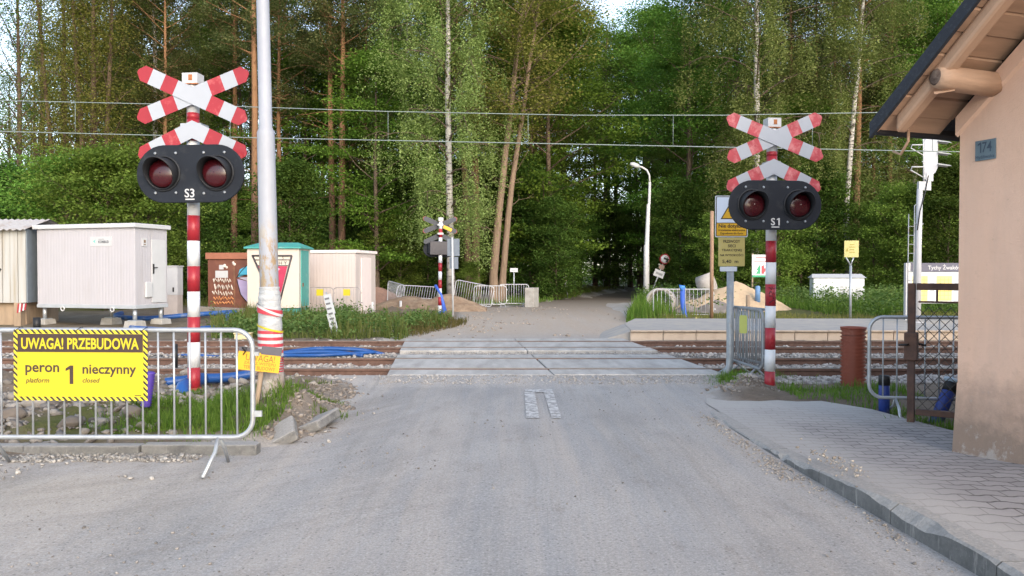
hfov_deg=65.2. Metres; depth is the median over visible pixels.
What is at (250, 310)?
tall weeds
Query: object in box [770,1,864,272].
pine tree
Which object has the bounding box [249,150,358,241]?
bush
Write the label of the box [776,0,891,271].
pine tree
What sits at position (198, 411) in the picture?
grass
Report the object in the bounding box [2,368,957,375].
rail
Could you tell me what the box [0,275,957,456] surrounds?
ground
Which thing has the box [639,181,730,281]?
bush
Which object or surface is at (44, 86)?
slender tree
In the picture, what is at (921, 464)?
pavement
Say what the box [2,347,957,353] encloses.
rail
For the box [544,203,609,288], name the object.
bush
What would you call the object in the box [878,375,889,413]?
capped pipe
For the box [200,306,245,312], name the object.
timber baulk
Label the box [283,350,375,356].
hose
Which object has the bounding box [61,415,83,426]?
rock
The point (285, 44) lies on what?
pine tree
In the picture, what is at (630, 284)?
slender tree
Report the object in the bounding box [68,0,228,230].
birch tree
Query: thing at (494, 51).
twin trunk tree
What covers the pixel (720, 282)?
bush
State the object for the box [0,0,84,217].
slender tree
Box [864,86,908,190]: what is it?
broadleaf tree
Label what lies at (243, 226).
bush
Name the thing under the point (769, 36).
birch tree
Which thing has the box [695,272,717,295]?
concrete ring
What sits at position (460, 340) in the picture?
crossing slab
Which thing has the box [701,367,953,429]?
verge grass
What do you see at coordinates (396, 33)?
birch tree
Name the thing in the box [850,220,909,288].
bush
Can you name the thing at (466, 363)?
crossing slab
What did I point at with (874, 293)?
broad weeds
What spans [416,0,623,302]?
leaning tree
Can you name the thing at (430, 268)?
bush
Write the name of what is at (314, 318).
broad weeds
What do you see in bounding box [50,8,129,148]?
pine tree
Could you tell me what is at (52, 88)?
slender tree
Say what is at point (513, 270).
sign stub
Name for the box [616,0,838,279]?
broadleaf tree
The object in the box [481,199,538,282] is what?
bush
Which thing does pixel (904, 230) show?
bush
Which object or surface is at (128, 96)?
maple tree
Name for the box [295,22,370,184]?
pine tree
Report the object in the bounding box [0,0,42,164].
slender tree
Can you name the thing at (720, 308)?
soil heap
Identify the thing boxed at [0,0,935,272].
sky
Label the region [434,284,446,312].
blue pipe
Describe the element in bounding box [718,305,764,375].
crowd barrier
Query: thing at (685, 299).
crowd barrier
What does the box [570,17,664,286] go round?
broadleaf tree
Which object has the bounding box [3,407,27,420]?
rock
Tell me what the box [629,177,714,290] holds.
bush
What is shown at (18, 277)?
site shed
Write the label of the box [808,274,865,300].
equipment cabinet
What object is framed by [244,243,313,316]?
cream kiosk
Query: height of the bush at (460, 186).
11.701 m
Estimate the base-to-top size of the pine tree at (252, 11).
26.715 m
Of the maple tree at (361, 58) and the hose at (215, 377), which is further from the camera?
the maple tree at (361, 58)
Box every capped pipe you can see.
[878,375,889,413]
[929,376,957,422]
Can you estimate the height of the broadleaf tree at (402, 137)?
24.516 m
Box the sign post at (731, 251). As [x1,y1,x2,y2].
[715,196,747,373]
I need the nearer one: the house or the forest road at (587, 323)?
the house
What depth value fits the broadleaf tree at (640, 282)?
80.12 m
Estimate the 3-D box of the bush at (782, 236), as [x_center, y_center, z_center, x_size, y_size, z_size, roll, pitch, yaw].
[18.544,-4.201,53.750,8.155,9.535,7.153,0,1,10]
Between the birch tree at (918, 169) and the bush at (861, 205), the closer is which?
the birch tree at (918, 169)
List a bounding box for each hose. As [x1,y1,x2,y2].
[113,310,237,320]
[129,311,229,327]
[165,370,255,385]
[175,373,208,392]
[178,350,363,356]
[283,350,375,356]
[286,347,384,353]
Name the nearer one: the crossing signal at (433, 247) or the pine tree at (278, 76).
the crossing signal at (433, 247)
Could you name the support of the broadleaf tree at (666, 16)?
on the ground at (80, 317)
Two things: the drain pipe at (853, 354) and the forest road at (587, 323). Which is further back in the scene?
the forest road at (587, 323)
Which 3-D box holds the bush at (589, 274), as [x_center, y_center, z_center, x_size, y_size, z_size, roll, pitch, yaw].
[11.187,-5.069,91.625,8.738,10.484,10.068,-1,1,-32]
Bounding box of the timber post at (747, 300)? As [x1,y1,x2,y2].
[746,295,749,315]
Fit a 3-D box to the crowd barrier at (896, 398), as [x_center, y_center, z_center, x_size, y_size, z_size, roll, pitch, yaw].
[4.635,0.850,8.632,1.509,1.100,0.554,0,1,10]
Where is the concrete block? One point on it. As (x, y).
(531, 297)
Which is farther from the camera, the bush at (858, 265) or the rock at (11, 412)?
the bush at (858, 265)
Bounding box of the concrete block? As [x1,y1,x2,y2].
[525,287,538,306]
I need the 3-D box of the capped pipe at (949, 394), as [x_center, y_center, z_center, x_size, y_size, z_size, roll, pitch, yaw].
[4.651,1.224,8.604,0.200,0.555,0.200,28,-9,0]
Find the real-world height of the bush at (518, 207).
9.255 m
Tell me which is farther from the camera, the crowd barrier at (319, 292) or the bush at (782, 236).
the bush at (782, 236)
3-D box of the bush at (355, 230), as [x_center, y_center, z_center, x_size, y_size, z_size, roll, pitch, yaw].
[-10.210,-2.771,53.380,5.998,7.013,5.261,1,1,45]
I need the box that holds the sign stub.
[510,268,517,294]
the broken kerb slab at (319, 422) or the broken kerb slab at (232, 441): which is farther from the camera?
the broken kerb slab at (319, 422)
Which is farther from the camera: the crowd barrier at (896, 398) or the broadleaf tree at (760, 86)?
the broadleaf tree at (760, 86)
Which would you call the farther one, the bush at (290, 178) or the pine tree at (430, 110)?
the pine tree at (430, 110)
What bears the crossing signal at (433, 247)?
on the ground at (80, 317)
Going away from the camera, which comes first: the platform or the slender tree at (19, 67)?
the platform
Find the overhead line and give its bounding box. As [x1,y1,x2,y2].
[0,100,959,151]
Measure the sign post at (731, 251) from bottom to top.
2.783 m
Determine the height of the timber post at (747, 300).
0.841 m
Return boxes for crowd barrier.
[0,328,261,478]
[308,287,335,310]
[334,287,362,310]
[387,281,404,299]
[396,285,437,298]
[454,280,494,306]
[475,285,507,305]
[499,284,528,306]
[653,289,715,314]
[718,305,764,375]
[731,306,764,372]
[867,315,957,417]
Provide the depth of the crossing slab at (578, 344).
16.46 m
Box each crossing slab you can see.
[387,370,552,375]
[391,359,544,367]
[396,355,533,357]
[400,348,526,354]
[402,342,522,346]
[405,339,515,340]
[515,338,628,340]
[518,342,644,346]
[525,348,657,353]
[532,354,675,357]
[538,359,704,367]
[549,369,720,374]
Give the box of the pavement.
[706,398,1023,557]
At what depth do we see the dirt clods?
9.44 m
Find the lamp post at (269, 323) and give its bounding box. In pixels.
[256,0,284,399]
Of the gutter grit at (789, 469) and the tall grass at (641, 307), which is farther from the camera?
the tall grass at (641, 307)
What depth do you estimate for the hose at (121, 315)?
23.85 m
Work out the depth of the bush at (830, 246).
49.78 m
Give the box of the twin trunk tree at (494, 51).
[364,0,567,298]
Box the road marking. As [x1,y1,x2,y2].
[524,389,560,417]
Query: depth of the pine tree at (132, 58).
48.32 m
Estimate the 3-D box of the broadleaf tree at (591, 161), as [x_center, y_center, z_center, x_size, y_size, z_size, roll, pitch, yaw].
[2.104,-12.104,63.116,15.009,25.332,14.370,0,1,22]
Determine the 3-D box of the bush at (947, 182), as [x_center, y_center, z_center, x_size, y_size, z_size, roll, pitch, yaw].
[20.292,-2.759,36.754,5.462,7.281,6.227,0,1,-10]
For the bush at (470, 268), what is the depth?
41.76 m
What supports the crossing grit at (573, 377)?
on the road at (452, 512)
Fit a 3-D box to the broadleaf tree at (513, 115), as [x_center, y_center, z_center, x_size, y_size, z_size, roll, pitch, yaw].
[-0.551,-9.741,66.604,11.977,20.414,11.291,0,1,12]
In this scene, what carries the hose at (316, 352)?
on the ground at (80, 317)
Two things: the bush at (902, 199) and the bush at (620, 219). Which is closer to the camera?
the bush at (902, 199)
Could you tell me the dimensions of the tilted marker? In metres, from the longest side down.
1.410 x 0.218 x 0.067 m
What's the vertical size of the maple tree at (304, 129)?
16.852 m
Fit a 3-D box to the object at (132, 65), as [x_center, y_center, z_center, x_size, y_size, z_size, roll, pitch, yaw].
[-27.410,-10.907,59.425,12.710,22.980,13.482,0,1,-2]
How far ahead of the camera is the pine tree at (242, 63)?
66.23 m
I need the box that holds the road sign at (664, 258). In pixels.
[653,254,669,287]
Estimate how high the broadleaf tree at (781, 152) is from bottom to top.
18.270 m
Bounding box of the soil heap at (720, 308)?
[675,300,739,313]
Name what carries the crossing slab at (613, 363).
on the ground at (80, 317)
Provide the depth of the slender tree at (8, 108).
93.05 m
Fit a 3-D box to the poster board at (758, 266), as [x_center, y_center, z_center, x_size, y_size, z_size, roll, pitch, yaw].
[11.241,-0.280,36.037,0.904,2.552,0.108,0,1,0]
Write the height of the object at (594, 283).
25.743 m
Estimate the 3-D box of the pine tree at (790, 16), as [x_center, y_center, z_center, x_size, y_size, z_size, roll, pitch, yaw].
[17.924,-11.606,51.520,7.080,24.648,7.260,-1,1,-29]
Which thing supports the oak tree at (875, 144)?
on the ground at (80, 317)
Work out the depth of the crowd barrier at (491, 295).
36.91 m
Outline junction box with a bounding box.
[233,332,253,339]
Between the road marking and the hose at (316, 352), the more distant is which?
the hose at (316, 352)
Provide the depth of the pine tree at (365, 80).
56.19 m
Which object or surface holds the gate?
on the ground at (80, 317)
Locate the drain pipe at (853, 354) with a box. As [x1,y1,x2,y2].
[840,326,866,386]
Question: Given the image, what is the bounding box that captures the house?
[869,0,1023,464]
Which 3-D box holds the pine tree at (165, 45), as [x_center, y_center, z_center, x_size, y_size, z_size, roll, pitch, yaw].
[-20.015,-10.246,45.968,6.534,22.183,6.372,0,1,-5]
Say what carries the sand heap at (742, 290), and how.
on the ground at (80, 317)
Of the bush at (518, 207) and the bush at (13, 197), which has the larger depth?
the bush at (518, 207)
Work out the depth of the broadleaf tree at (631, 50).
77.92 m
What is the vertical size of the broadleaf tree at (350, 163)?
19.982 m
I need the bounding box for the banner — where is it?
[14,326,147,400]
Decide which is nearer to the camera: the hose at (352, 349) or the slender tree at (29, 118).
the hose at (352, 349)
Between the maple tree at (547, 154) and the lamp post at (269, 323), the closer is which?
the lamp post at (269, 323)
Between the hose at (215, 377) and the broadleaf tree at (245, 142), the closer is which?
the hose at (215, 377)
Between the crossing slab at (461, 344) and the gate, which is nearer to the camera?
the gate
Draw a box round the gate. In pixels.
[898,283,958,422]
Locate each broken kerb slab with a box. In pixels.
[210,440,256,441]
[271,416,297,443]
[298,408,340,431]
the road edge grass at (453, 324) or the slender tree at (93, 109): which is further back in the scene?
the slender tree at (93, 109)
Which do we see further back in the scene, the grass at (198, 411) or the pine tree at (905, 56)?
the pine tree at (905, 56)
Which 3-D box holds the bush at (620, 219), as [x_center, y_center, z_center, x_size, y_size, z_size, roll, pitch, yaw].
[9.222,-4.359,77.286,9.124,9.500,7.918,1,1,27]
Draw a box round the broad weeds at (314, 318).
[200,298,451,339]
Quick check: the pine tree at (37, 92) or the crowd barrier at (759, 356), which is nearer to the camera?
the crowd barrier at (759, 356)
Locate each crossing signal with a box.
[137,66,248,390]
[423,216,456,313]
[726,112,822,385]
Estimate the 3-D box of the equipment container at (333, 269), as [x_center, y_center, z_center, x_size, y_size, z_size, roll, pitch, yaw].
[-6.433,-0.118,29.167,2.460,2.470,2.000,0,1,12]
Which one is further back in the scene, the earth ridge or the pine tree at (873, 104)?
the pine tree at (873, 104)
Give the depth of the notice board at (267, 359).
8.00 m
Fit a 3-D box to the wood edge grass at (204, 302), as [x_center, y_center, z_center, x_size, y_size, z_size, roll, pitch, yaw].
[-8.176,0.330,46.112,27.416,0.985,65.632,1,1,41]
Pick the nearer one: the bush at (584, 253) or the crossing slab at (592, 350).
the crossing slab at (592, 350)
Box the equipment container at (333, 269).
[310,250,376,313]
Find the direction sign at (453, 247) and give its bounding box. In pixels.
[447,237,459,316]
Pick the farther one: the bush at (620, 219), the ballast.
the bush at (620, 219)
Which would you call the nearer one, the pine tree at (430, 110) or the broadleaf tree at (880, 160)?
the pine tree at (430, 110)
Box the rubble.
[0,369,318,442]
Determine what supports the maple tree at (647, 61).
on the ground at (80, 317)
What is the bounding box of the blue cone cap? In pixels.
[755,286,759,301]
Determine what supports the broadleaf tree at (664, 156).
on the ground at (80, 317)
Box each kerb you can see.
[0,442,260,455]
[711,412,1023,575]
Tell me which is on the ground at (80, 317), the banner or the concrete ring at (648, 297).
the concrete ring at (648, 297)
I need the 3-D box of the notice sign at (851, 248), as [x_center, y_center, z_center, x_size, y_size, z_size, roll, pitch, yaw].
[10.162,-0.132,24.001,0.432,2.577,0.081,0,1,0]
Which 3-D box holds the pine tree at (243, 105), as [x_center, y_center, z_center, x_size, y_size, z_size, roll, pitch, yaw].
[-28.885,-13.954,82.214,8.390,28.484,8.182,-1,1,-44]
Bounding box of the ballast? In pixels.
[2,338,957,384]
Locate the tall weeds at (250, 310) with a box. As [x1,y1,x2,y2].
[210,301,452,340]
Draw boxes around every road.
[0,375,976,575]
[396,289,642,340]
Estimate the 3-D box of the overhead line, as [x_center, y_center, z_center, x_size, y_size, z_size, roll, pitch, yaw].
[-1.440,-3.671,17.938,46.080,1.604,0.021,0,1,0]
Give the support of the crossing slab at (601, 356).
on the ground at (80, 317)
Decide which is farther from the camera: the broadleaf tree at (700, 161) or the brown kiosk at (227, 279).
the broadleaf tree at (700, 161)
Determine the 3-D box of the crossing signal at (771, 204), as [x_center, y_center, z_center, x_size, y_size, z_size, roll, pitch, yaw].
[3.426,-0.463,10.425,1.341,3.680,0.653,0,1,-6]
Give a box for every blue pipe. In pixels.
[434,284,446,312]
[679,285,686,315]
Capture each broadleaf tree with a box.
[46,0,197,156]
[129,0,350,234]
[209,94,275,183]
[275,77,388,185]
[281,15,410,242]
[308,0,457,290]
[368,59,443,155]
[454,54,577,253]
[484,2,626,281]
[516,16,637,228]
[552,95,625,286]
[566,28,713,288]
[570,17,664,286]
[583,0,731,288]
[604,0,789,282]
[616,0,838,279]
[624,37,770,259]
[711,34,822,285]
[761,60,868,205]
[782,36,902,182]
[851,0,962,261]
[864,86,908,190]
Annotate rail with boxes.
[2,341,957,346]
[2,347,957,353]
[2,358,957,365]
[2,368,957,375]
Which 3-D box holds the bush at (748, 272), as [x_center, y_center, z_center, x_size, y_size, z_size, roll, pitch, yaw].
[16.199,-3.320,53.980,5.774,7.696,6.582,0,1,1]
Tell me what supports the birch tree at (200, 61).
on the ground at (80, 317)
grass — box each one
[82,376,327,449]
[183,283,609,306]
[359,310,468,335]
[473,289,590,305]
[624,285,957,321]
[636,309,957,318]
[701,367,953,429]
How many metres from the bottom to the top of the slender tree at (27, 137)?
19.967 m
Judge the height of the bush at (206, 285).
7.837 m
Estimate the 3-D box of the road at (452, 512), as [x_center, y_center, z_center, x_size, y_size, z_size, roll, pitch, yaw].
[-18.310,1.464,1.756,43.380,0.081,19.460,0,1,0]
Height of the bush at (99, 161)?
7.434 m
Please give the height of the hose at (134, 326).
0.454 m
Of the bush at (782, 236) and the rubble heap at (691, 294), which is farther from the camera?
the bush at (782, 236)
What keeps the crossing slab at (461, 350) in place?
on the ground at (80, 317)
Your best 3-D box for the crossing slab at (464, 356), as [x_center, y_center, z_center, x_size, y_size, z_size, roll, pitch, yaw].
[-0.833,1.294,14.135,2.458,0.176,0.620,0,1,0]
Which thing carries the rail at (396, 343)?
on the ground at (80, 317)
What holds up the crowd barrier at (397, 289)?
on the ground at (80, 317)
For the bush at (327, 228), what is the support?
on the ground at (80, 317)
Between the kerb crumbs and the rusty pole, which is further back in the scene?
the rusty pole
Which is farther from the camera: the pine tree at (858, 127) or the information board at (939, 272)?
the pine tree at (858, 127)
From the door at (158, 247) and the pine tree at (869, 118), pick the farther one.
the pine tree at (869, 118)
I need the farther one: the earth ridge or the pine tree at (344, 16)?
the pine tree at (344, 16)
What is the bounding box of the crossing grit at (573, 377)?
[373,351,724,384]
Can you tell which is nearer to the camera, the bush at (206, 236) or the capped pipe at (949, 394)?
the capped pipe at (949, 394)
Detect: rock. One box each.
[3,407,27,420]
[20,400,45,406]
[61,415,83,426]
[121,405,144,417]
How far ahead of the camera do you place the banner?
6.17 m
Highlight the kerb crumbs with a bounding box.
[795,438,872,486]
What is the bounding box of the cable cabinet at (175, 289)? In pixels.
[164,266,183,314]
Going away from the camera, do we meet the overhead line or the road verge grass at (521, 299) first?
the overhead line
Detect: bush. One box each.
[0,144,128,223]
[0,157,71,220]
[7,135,185,310]
[67,149,220,279]
[141,199,254,303]
[154,203,243,293]
[202,192,250,292]
[216,180,298,252]
[237,151,342,249]
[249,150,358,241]
[290,190,357,249]
[336,196,387,279]
[354,208,443,295]
[356,144,454,296]
[385,171,484,297]
[427,180,494,295]
[439,154,495,292]
[453,153,527,296]
[455,258,487,300]
[480,150,592,297]
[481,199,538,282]
[516,191,602,299]
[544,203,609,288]
[576,198,650,288]
[585,214,636,284]
[614,223,664,284]
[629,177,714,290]
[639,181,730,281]
[681,212,752,288]
[724,195,779,287]
[735,222,828,296]
[762,156,829,292]
[776,158,861,293]
[796,206,870,282]
[825,192,930,293]
[830,180,882,277]
[844,163,883,265]
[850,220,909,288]
[854,175,958,294]
[883,173,925,287]
[886,149,959,281]
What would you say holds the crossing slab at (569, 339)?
on the ground at (80, 317)
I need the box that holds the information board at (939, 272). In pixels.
[903,263,958,319]
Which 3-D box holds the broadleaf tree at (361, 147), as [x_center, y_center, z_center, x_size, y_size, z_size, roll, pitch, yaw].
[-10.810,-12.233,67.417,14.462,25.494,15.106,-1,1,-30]
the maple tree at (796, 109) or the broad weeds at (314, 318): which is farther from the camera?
the maple tree at (796, 109)
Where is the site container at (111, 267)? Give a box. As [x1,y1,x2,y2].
[32,223,171,327]
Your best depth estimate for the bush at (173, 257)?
32.13 m
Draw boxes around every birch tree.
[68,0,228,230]
[152,0,247,202]
[355,0,469,295]
[356,0,531,295]
[631,5,721,283]
[664,0,864,288]
[800,0,935,273]
[840,0,961,251]
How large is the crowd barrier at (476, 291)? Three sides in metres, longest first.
1.989 x 1.140 x 0.554 m
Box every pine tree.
[12,35,74,160]
[41,0,179,150]
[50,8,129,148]
[101,0,216,263]
[169,8,246,291]
[181,0,298,248]
[183,0,310,244]
[186,2,257,165]
[202,14,249,159]
[223,0,336,242]
[241,0,312,155]
[257,15,316,145]
[270,0,374,249]
[271,1,360,242]
[289,0,398,249]
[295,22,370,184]
[314,0,417,247]
[400,2,472,293]
[412,17,471,156]
[445,0,523,273]
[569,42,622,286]
[706,0,761,146]
[738,0,853,293]
[760,0,831,116]
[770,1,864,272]
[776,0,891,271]
[807,0,935,273]
[823,0,929,291]
[839,3,885,275]
[856,0,933,176]
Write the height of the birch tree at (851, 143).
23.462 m
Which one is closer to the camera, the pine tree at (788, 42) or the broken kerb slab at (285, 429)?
the broken kerb slab at (285, 429)
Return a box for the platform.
[600,319,957,340]
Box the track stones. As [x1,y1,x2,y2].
[411,306,608,337]
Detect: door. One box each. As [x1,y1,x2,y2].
[151,240,165,302]
[301,250,308,305]
[361,258,370,310]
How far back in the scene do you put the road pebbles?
4.80 m
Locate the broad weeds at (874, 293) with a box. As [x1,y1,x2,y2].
[634,282,957,316]
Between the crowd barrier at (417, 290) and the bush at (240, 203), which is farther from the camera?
the bush at (240, 203)
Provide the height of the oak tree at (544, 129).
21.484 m
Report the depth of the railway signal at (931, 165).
21.40 m
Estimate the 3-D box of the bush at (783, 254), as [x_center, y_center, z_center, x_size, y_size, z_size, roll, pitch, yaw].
[13.149,-2.152,40.105,5.016,6.018,5.779,0,1,18]
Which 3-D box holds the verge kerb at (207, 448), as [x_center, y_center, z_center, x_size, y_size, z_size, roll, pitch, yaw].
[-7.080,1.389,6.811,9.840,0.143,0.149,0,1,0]
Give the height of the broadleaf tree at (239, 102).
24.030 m
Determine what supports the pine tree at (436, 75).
on the ground at (80, 317)
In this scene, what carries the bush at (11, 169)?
on the ground at (80, 317)
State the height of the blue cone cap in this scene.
0.640 m
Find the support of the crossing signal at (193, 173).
on the ground at (80, 317)
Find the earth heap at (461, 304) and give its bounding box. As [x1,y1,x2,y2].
[376,294,486,311]
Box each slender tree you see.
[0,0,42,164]
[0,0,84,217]
[0,0,88,167]
[0,0,114,223]
[0,34,58,171]
[0,47,55,168]
[0,56,32,157]
[0,63,29,162]
[0,111,45,163]
[16,23,75,152]
[19,0,151,223]
[574,7,639,286]
[590,58,641,286]
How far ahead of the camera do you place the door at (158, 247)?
22.30 m
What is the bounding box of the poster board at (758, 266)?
[751,253,764,287]
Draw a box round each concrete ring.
[645,288,676,311]
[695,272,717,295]
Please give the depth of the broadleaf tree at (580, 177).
87.47 m
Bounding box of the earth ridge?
[375,287,397,302]
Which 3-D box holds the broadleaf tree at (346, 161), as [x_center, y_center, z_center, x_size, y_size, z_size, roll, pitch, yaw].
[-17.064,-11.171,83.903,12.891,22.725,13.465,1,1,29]
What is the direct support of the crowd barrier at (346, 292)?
on the ground at (80, 317)
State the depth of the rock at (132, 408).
7.86 m
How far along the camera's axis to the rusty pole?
24.95 m
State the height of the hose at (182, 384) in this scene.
0.360 m
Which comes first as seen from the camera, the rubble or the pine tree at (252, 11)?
the rubble
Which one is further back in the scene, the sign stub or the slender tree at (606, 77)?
the slender tree at (606, 77)
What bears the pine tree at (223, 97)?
on the ground at (80, 317)
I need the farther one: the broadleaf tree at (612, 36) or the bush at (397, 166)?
the broadleaf tree at (612, 36)
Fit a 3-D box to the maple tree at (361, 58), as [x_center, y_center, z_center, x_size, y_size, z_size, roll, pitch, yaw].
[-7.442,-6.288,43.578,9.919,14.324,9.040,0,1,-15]
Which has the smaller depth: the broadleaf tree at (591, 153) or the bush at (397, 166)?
the bush at (397, 166)
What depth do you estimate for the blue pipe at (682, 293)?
25.35 m
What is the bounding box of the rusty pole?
[710,211,713,318]
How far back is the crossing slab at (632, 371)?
11.83 m
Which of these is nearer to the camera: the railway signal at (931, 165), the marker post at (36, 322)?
the marker post at (36, 322)
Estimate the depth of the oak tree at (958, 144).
49.52 m
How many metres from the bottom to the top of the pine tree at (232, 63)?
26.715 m
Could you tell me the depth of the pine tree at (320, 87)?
55.49 m
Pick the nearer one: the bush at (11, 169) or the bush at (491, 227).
the bush at (11, 169)
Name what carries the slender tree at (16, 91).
on the ground at (80, 317)
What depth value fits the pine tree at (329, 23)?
46.38 m
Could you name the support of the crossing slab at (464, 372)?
on the ground at (80, 317)
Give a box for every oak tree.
[478,0,592,283]
[839,22,921,289]
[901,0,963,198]
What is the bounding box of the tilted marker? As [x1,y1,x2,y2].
[323,292,337,332]
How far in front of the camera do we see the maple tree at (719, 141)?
60.48 m
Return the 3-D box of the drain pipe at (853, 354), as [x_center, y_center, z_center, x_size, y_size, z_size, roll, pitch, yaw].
[4.571,0.928,10.718,0.334,0.815,0.334,0,1,0]
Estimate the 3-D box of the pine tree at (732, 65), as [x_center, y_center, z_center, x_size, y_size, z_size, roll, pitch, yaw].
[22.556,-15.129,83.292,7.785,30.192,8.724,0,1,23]
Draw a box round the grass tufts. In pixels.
[299,376,358,419]
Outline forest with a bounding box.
[516,202,671,285]
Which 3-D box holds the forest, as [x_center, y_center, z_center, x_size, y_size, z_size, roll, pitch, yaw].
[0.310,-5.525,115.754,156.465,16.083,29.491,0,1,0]
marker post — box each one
[33,317,40,327]
[175,344,177,367]
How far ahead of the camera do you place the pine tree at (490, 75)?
55.97 m
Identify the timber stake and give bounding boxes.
[255,371,263,407]
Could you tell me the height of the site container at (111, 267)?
3.047 m
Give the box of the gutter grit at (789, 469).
[687,415,953,571]
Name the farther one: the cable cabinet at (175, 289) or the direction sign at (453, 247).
the direction sign at (453, 247)
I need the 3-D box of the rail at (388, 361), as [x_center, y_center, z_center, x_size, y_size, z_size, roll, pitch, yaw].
[0.000,1.285,13.725,90.000,0.172,0.130,0,1,0]
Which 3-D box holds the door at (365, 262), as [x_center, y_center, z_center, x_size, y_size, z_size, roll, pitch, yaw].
[-5.272,-0.135,28.930,0.029,1.912,0.900,0,1,12]
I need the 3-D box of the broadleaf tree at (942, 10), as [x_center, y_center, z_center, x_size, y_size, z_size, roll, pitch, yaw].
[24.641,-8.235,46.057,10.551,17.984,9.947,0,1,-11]
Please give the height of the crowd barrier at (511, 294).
1.081 m
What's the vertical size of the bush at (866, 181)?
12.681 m
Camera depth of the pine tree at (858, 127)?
45.66 m
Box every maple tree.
[56,48,201,152]
[219,44,386,248]
[281,35,464,286]
[452,0,670,297]
[589,37,742,283]
[693,105,752,253]
[745,91,864,282]
[853,104,905,277]
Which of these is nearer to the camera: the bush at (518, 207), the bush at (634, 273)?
the bush at (518, 207)
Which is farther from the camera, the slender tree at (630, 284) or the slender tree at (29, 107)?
the slender tree at (630, 284)
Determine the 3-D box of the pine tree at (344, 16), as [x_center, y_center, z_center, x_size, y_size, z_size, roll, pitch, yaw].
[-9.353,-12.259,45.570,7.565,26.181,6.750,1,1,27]
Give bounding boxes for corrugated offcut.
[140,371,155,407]
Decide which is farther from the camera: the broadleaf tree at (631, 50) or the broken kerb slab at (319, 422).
the broadleaf tree at (631, 50)
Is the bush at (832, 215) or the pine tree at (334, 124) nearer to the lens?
the bush at (832, 215)
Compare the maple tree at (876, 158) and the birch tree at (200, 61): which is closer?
the birch tree at (200, 61)
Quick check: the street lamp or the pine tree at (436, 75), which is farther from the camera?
the pine tree at (436, 75)
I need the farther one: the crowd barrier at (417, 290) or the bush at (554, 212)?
the bush at (554, 212)
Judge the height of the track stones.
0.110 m
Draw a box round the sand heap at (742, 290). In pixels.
[676,281,790,311]
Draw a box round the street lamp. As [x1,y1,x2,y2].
[630,162,650,292]
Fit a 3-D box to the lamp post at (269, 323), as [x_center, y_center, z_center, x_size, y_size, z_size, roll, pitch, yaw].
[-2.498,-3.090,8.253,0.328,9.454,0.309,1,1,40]
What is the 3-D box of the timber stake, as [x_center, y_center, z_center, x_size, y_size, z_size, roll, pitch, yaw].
[-2.547,1.079,8.020,0.059,0.631,0.176,1,1,32]
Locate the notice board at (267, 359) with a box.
[238,346,281,372]
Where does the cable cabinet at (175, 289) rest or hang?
on the ground at (80, 317)
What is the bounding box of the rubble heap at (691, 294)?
[664,287,699,304]
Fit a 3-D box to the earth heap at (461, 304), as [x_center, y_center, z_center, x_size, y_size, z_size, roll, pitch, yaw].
[-3.643,0.629,33.016,5.200,0.800,3.200,0,1,0]
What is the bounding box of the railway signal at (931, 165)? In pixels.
[907,139,951,322]
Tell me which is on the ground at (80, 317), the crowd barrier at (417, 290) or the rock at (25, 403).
the rock at (25, 403)
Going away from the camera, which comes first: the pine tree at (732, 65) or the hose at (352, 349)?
the hose at (352, 349)
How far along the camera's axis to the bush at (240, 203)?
52.76 m
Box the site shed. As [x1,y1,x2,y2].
[0,219,58,325]
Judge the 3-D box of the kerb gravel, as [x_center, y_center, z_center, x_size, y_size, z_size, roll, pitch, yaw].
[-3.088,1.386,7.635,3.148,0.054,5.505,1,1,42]
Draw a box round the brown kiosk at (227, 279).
[205,253,247,308]
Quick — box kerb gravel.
[0,394,382,479]
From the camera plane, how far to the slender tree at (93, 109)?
42.64 m
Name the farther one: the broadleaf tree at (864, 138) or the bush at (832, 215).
the broadleaf tree at (864, 138)
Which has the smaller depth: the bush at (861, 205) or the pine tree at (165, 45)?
the pine tree at (165, 45)
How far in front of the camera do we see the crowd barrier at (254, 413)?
6.21 m
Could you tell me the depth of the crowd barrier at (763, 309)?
11.92 m
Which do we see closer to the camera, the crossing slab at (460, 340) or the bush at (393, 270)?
the crossing slab at (460, 340)
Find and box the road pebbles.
[1,389,956,575]
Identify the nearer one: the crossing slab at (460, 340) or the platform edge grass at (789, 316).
the crossing slab at (460, 340)
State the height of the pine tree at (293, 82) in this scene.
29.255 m
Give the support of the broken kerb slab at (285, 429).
on the ground at (80, 317)
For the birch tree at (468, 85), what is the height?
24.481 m
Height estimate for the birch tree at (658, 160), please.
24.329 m
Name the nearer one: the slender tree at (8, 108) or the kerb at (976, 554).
the kerb at (976, 554)
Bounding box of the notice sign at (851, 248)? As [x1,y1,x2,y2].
[844,241,858,318]
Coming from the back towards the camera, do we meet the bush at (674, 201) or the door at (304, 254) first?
the bush at (674, 201)
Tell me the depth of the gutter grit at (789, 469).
6.15 m
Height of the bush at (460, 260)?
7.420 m
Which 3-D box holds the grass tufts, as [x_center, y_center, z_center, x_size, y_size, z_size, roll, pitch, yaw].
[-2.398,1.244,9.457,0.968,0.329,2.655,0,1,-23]
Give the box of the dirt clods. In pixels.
[235,375,816,442]
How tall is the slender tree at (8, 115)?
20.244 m

